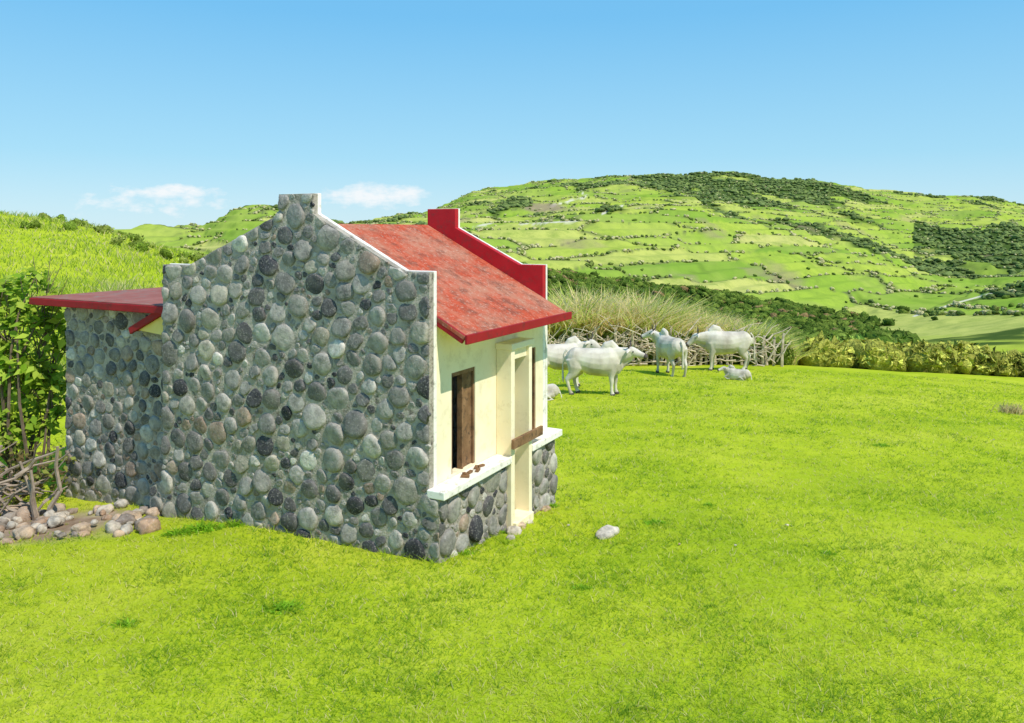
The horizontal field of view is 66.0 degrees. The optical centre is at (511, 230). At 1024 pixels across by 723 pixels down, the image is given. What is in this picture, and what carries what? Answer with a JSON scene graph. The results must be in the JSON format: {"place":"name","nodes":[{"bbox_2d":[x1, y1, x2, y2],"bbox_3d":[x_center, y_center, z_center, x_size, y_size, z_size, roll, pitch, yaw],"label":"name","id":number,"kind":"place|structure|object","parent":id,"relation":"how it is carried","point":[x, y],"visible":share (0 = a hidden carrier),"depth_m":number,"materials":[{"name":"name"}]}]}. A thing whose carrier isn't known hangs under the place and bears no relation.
{"place":"outdoors","nodes":[
{"label":"outdoors","id":0,"kind":"place"},
{"bbox_2d":[128,314,160,333],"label":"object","id":1,"kind":"object","parent":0,"point":[142,323],"visible":0.56,"depth_m":11.09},
{"bbox_2d":[0,171,1023,722],"bbox_3d":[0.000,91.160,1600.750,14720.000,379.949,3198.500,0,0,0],"label":"ground terrain","id":2,"kind":"structure","parent":0,"point":[1000,331],"depth_m":9.44,"materials":[{"name":"green plant"}]},
{"bbox_2d":[0,256,67,494],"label":"broadleaf shrub","id":3,"kind":"object","parent":2,"relation":"on","point":[18,361],"visible":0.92,"depth_m":12.55,"materials":[{"name":"green plant"}]},
{"bbox_2d":[0,441,70,520],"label":"branch fence","id":4,"kind":"object","parent":2,"relation":"on","point":[29,488],"visible":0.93,"depth_m":11.02,"materials":[{"name":"wood"}]},
{"bbox_2d":[0,422,76,504],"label":"dry undergrowth","id":5,"kind":"object","parent":2,"relation":"on","point":[45,474],"visible":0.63,"depth_m":11.97,"materials":[{"name":"brown plant"}]},
{"bbox_2d":[0,499,160,544],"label":"rock pile","id":6,"kind":"object","parent":2,"relation":"on","point":[117,524],"visible":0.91,"depth_m":10.41,"materials":[{"name":"stone"}]},
{"bbox_2d":[29,287,162,505],"bbox_3d":[-5.381,2.917,12.850,3.218,3.765,3.050,0,0,28],"label":"stone annex","id":7,"kind":"object","parent":2,"relation":"on","point":[114,402],"visible":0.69,"depth_m":11.69,"materials":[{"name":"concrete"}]},
{"bbox_2d":[140,317,162,334],"bbox_3d":[-4.989,1.285,11.058,0.690,0.370,0.050,0,0,28],"label":"yellow back eave panel","id":8,"kind":"object","parent":7,"relation":"attached to","point":[156,326],"visible":0.46,"depth_m":11.03,"materials":[{"name":"paint"}]},
{"bbox_2d":[0,210,203,408],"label":"hillside grass","id":9,"kind":"structure","parent":2,"relation":"on","point":[108,251],"depth_m":42.27,"materials":[{"name":"green plant"}]},
{"bbox_2d":[18,212,203,263],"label":"crest shrubs","id":10,"kind":"object","parent":2,"relation":"on","point":[117,240],"visible":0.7,"depth_m":54.23,"materials":[{"name":"green plant"}]},
{"bbox_2d":[88,273,155,291],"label":"dry reeds","id":11,"kind":"object","parent":2,"relation":"on","point":[113,287],"visible":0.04,"depth_m":32.11,"materials":[{"name":"plant"}]},
{"bbox_2d":[150,193,442,561],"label":"stone wall","id":12,"kind":"structure","parent":2,"relation":"on","point":[376,399],"depth_m":9.52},
{"bbox_2d":[149,194,438,562],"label":"gable wall stones","id":13,"kind":"object","parent":12,"relation":"attached to","point":[404,489],"visible":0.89,"depth_m":9.56,"materials":[{"name":"grey stone"}]},
{"bbox_2d":[170,193,436,486],"bbox_3d":[-2.770,1.239,9.814,4.335,3.382,0.060,0,0,28],"label":"gable plaster edge","id":14,"kind":"object","parent":12,"relation":"attached to","point":[435,331],"visible":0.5,"depth_m":8.82,"materials":[{"name":"white paint"}]},
{"bbox_3d":[-0.870,0.635,10.426,2.273,1.203,2.710,0,0,28],"label":"roof underside","id":15,"kind":"object","parent":12,"relation":"attached to","visible":0},
{"bbox_2d":[338,224,565,339],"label":"roof slope front","id":16,"kind":"structure","parent":15,"relation":"on","point":[475,293],"depth_m":10.52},
{"bbox_2d":[437,316,464,343],"bbox_3d":[-0.691,1.108,8.771,0.415,0.283,0.035,0,0,28],"label":"front barge board","id":17,"kind":"object","parent":16,"relation":"attached to","point":[450,333],"visible":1,"depth_m":8.75,"materials":[{"name":"red wood"}]},
{"bbox_2d":[465,312,571,344],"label":"eave fascia","id":18,"kind":"structure","parent":16,"relation":"attached to","point":[498,332],"depth_m":9.61,"materials":[{"name":"red paint"}]},
{"bbox_2d":[437,327,451,484],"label":"front wall","id":19,"kind":"structure","parent":2,"relation":"on","point":[444,406],"depth_m":9.01,"materials":[{"name":"beige paint"}]},
{"bbox_2d":[452,463,474,476],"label":"front wall","id":20,"kind":"structure","parent":2,"relation":"on","point":[455,470],"depth_m":9.37,"materials":[{"name":"beige paint"}]},
{"bbox_2d":[457,374,462,468],"bbox_3d":[-0.619,2.276,9.393,0.072,1.125,0.030,0,0,28],"label":"window mullion","id":21,"kind":"structure","parent":20,"relation":"on","point":[459,421],"depth_m":9.37},
{"bbox_2d":[452,367,472,376],"bbox_3d":[-0.624,1.687,9.407,0.090,0.047,0.472,0,0,28],"label":"window frame","id":22,"kind":"object","parent":21,"relation":"on","point":[462,372],"visible":0.59,"depth_m":9.38,"materials":[{"name":"beige paint"}]},
{"bbox_2d":[452,337,474,372],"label":"front wall","id":23,"kind":"structure","parent":22,"relation":"on","point":[463,356],"depth_m":9.36,"materials":[{"name":"beige paint"}]},
{"bbox_2d":[463,373,464,466],"bbox_3d":[-0.590,2.275,9.438,0.020,1.120,0.072,0,0,28],"label":"window shutter board","id":24,"kind":"object","parent":20,"relation":"on","point":[463,419],"depth_m":9.44,"materials":[{"name":"brown wood"}]},
{"bbox_2d":[465,372,467,465],"bbox_3d":[-0.557,2.275,9.508,0.020,1.120,0.072,0,0,28],"label":"window shutter board","id":25,"kind":"object","parent":20,"relation":"on","point":[466,418],"depth_m":9.50,"materials":[{"name":"brown wood"}]},
{"bbox_2d":[468,371,470,463],"bbox_3d":[-0.525,2.275,9.578,0.020,1.120,0.072,0,0,28],"label":"window shutter board","id":26,"kind":"object","parent":20,"relation":"on","point":[469,417],"depth_m":9.57,"materials":[{"name":"brown wood"}]},
{"bbox_2d":[471,367,473,462],"bbox_3d":[-0.506,2.250,9.630,0.090,1.176,0.029,0,0,28],"label":"window frame","id":27,"kind":"object","parent":20,"relation":"on","point":[472,416],"visible":0.51,"depth_m":9.60,"materials":[{"name":"brown wood"}]},
{"bbox_2d":[443,468,505,559],"bbox_3d":[-0.479,3.678,9.400,0.148,1.445,1.467,0,0,28],"label":"mortar","id":28,"kind":"object","parent":2,"relation":"on","point":[480,514],"depth_m":9.38,"materials":[{"name":"grey concrete"}]},
{"bbox_2d":[427,454,511,500],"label":"sill","id":29,"kind":"structure","parent":28,"relation":"on","point":[449,487],"depth_m":9.09,"materials":[{"name":"white paint"}]},
{"bbox_2d":[438,467,507,562],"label":"base stones","id":30,"kind":"object","parent":28,"relation":"attached to","point":[450,513],"visible":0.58,"depth_m":9.21,"materials":[{"name":"grey stone"}]},
{"bbox_2d":[474,337,499,464],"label":"front wall","id":31,"kind":"structure","parent":2,"relation":"on","point":[485,403],"depth_m":9.84,"materials":[{"name":"beige paint"}]},
{"bbox_2d":[452,325,545,467],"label":"gable wall","id":32,"kind":"structure","parent":2,"relation":"on","point":[454,421],"depth_m":11.99,"materials":[{"name":"white paint"}]},
{"bbox_2d":[428,209,545,298],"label":"gable parapet","id":33,"kind":"structure","parent":32,"relation":"on","point":[445,223],"depth_m":11.73,"materials":[{"name":"red paint"}]},
{"bbox_2d":[455,208,546,427],"bbox_3d":[-1.412,2.042,12.419,4.336,4.756,0.044,0,0,28],"label":"gable outer plaster","id":34,"kind":"object","parent":32,"relation":"attached to","point":[546,294],"visible":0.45,"depth_m":11.43,"materials":[{"name":"white paint"}]},
{"bbox_2d":[107,442,891,627],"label":"weeds","id":35,"kind":"object","parent":2,"relation":"on","point":[199,527],"visible":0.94,"depth_m":9.71,"materials":[{"name":"green plant"}]},
{"bbox_2d":[496,349,514,526],"bbox_3d":[-0.082,2.735,10.075,0.218,2.430,0.100,0,0,28],"label":"door jamb","id":36,"kind":"object","parent":2,"relation":"on","point":[505,397],"depth_m":10.03,"materials":[{"name":"beige paint"}]},
{"bbox_2d":[496,337,533,349],"bbox_3d":[0.044,1.479,10.286,0.243,0.078,0.640,0,0,28],"label":"door lintel","id":37,"kind":"structure","parent":36,"relation":"attached to","point":[516,343],"depth_m":10.12,"materials":[{"name":"beige paint"}]},
{"bbox_2d":[515,347,525,358],"bbox_3d":[0.023,1.590,10.306,0.170,0.140,0.401,0,0,28],"label":"door transom","id":38,"kind":"object","parent":37,"relation":"attached to","point":[520,352],"depth_m":10.29,"materials":[{"name":"beige paint"}]},
{"bbox_2d":[515,331,524,337],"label":"front wall","id":39,"kind":"structure","parent":2,"relation":"on","point":[520,334],"depth_m":10.68,"materials":[{"name":"beige paint"}]},
{"bbox_2d":[500,333,514,341],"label":"front wall","id":40,"kind":"structure","parent":39,"relation":"attached to","point":[507,337],"depth_m":10.36,"materials":[{"name":"beige paint"}]},
{"bbox_2d":[525,328,535,347],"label":"front wall","id":41,"kind":"structure","parent":39,"relation":"attached to","point":[530,333],"depth_m":11.01,"materials":[{"name":"beige paint"}]},
{"bbox_2d":[515,345,531,510],"bbox_3d":[0.151,2.785,10.515,0.218,2.530,0.085,0,0,28],"label":"door jamb","id":42,"kind":"object","parent":2,"relation":"on","point":[523,425],"depth_m":10.47,"materials":[{"name":"beige paint"}]},
{"bbox_2d":[511,425,542,449],"bbox_3d":[0.207,2.700,10.291,0.041,0.120,0.940,0,-2,25],"label":"door barrier plank","id":43,"kind":"object","parent":42,"relation":"attached to","point":[524,438],"depth_m":10.23,"materials":[{"name":"brown wood"}]},
{"bbox_2d":[513,509,533,525],"bbox_3d":[0.063,3.910,10.276,0.250,0.380,0.500,0,0,28],"label":"door threshold","id":44,"kind":"object","parent":2,"relation":"on","point":[523,516],"depth_m":10.29,"materials":[{"name":"beige paint"}]},
{"bbox_2d":[505,505,550,539],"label":"doorstep stones","id":45,"kind":"object","parent":2,"relation":"on","point":[511,530],"visible":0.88,"depth_m":9.84,"materials":[{"name":"beige stone"}]},
{"bbox_2d":[532,440,554,511],"bbox_3d":[0.345,3.728,10.956,0.148,1.545,0.875,0,0,28],"label":"mortar","id":46,"kind":"object","parent":2,"relation":"on","point":[538,492],"visible":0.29,"depth_m":11.00,"materials":[{"name":"grey concrete"}]},
{"bbox_2d":[535,326,542,427],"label":"front wall","id":47,"kind":"structure","parent":46,"relation":"on","point":[539,380],"depth_m":11.20,"materials":[{"name":"beige paint"}]},
{"bbox_2d":[532,347,534,428],"bbox_3d":[0.277,2.230,11.106,0.090,1.176,0.026,0,0,28],"label":"window frame","id":48,"kind":"object","parent":47,"relation":"attached to","point":[533,387],"visible":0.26,"depth_m":11.09,"materials":[{"name":"brown wood"}]},
{"bbox_2d":[532,439,557,513],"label":"base stones","id":49,"kind":"object","parent":46,"relation":"attached to","point":[537,477],"visible":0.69,"depth_m":10.93,"materials":[{"name":"grey stone"}]},
{"bbox_2d":[532,427,561,450],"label":"sill","id":50,"kind":"structure","parent":46,"relation":"on","point":[549,435],"depth_m":10.95,"materials":[{"name":"white paint"}]},
{"bbox_2d":[547,384,561,400],"bbox_3d":[0.716,4.638,22.785,1.447,0.664,0.559,0,0,-8],"label":"white cow","id":51,"kind":"object","parent":2,"relation":"on","point":[553,390],"visible":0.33,"depth_m":22.68},
{"bbox_2d":[547,333,600,387],"bbox_3d":[1.778,4.296,26.013,2.468,1.841,0.784,0,0,-5],"label":"white cow","id":52,"kind":"object","parent":2,"relation":"on","point":[555,352],"visible":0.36,"depth_m":25.79},
{"bbox_2d":[179,209,1023,316],"bbox_3d":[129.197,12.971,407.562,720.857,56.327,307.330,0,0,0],"label":"hedgerow shrubs","id":53,"kind":"object","parent":2,"relation":"on","point":[932,289],"visible":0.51,"depth_m":451.96,"materials":[{"name":"green plant"}]},
{"bbox_2d":[180,172,1023,286],"bbox_3d":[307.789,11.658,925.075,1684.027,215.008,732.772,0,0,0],"label":"hedgerow shrubs","id":54,"kind":"object","parent":2,"relation":"on","point":[637,204],"visible":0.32,"depth_m":881.48,"materials":[{"name":"green plant"}]},
{"bbox_2d":[562,339,647,395],"bbox_3d":[2.812,4.173,23.974,2.592,1.708,0.745,0,0,6],"label":"white cow","id":55,"kind":"object","parent":2,"relation":"on","point":[611,359],"visible":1,"depth_m":23.76},
{"bbox_2d":[595,525,619,538],"bbox_3d":[1.159,3.753,9.744,0.252,0.124,0.434,0,0,41],"label":"meadow rock","id":56,"kind":"object","parent":2,"relation":"on","point":[605,531],"visible":0.84,"depth_m":9.68,"materials":[{"name":"stone"}]},
{"bbox_2d":[200,179,1021,320],"bbox_3d":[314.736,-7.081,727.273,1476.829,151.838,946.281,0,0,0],"label":"scattered hill shrubs","id":57,"kind":"object","parent":2,"relation":"on","point":[929,311],"visible":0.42,"depth_m":527.49,"materials":[{"name":"green plant"}]},
{"bbox_2d":[273,171,1023,302],"bbox_3d":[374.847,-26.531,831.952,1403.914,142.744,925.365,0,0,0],"label":"hill woodland","id":58,"kind":"object","parent":2,"relation":"on","point":[935,267],"visible":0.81,"depth_m":921.61,"materials":[{"name":"green plant"}]},
{"bbox_2d":[640,324,687,376],"bbox_3d":[6.078,4.721,30.965,0.847,1.919,2.584,0,0,-24],"label":"white cow","id":59,"kind":"object","parent":2,"relation":"on","point":[669,349],"visible":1,"depth_m":30.39},
{"bbox_2d":[547,313,791,366],"bbox_3d":[5.939,4.888,34.960,12.934,2.492,1.524,0,0,0],"label":"brushwood fence","id":60,"kind":"object","parent":2,"relation":"on","point":[703,351],"visible":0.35,"depth_m":34.89,"materials":[{"name":"brown wood"}]},
{"bbox_2d":[547,326,796,364],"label":"fence undergrowth","id":61,"kind":"object","parent":2,"relation":"on","point":[787,356],"visible":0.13,"depth_m":35.65,"materials":[{"name":"green plant"}]},
{"bbox_2d":[547,279,813,364],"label":"dry reeds","id":62,"kind":"object","parent":2,"relation":"on","point":[626,312],"visible":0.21,"depth_m":36.52,"materials":[{"name":"beige plant"}]},
{"bbox_2d":[515,259,921,344],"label":"valley trees","id":63,"kind":"object","parent":2,"relation":"on","point":[814,320],"visible":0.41,"depth_m":310.99,"materials":[{"name":"green plant"}]},
{"bbox_2d":[686,324,754,370],"bbox_3d":[8.604,4.837,32.508,2.835,1.908,0.837,0,0,2],"label":"white cow","id":64,"kind":"object","parent":2,"relation":"on","point":[713,340],"visible":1,"depth_m":32.25},
{"bbox_2d":[717,365,751,380],"bbox_3d":[8.172,5.224,28.837,1.246,0.589,0.496,0,0,30],"label":"white cow","id":65,"kind":"object","parent":2,"relation":"on","point":[731,372],"visible":0.98,"depth_m":28.69},
{"bbox_2d":[567,427,994,590],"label":"scattered pebbles","id":66,"kind":"object","parent":2,"relation":"on","point":[736,544],"visible":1,"depth_m":9.63,"materials":[{"name":"stone"}]},
{"bbox_2d":[784,331,911,347],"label":"valley edge shrubs","id":67,"kind":"object","parent":2,"relation":"on","point":[881,337],"depth_m":48.76,"materials":[{"name":"green plant"}]},
{"bbox_2d":[797,330,1023,376],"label":"boundary hedge","id":68,"kind":"object","parent":2,"relation":"on","point":[962,357],"visible":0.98,"depth_m":37.30,"materials":[{"name":"green plant"}]},
{"bbox_2d":[991,401,1023,414],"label":"dry weed","id":69,"kind":"object","parent":2,"relation":"on","point":[1013,410],"visible":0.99,"depth_m":22.93,"materials":[{"name":"beige plant"}]},
{"bbox_2d":[0,367,1023,722],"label":"meadow grass","id":70,"kind":"structure","parent":0,"point":[698,609],"depth_m":7.60,"materials":[{"name":"green plant"}]},
{"bbox_2d":[0,0,1023,228],"label":"sky","id":71,"kind":"structure","parent":0,"point":[118,114],"materials":[{"name":"blue"}]}
]}

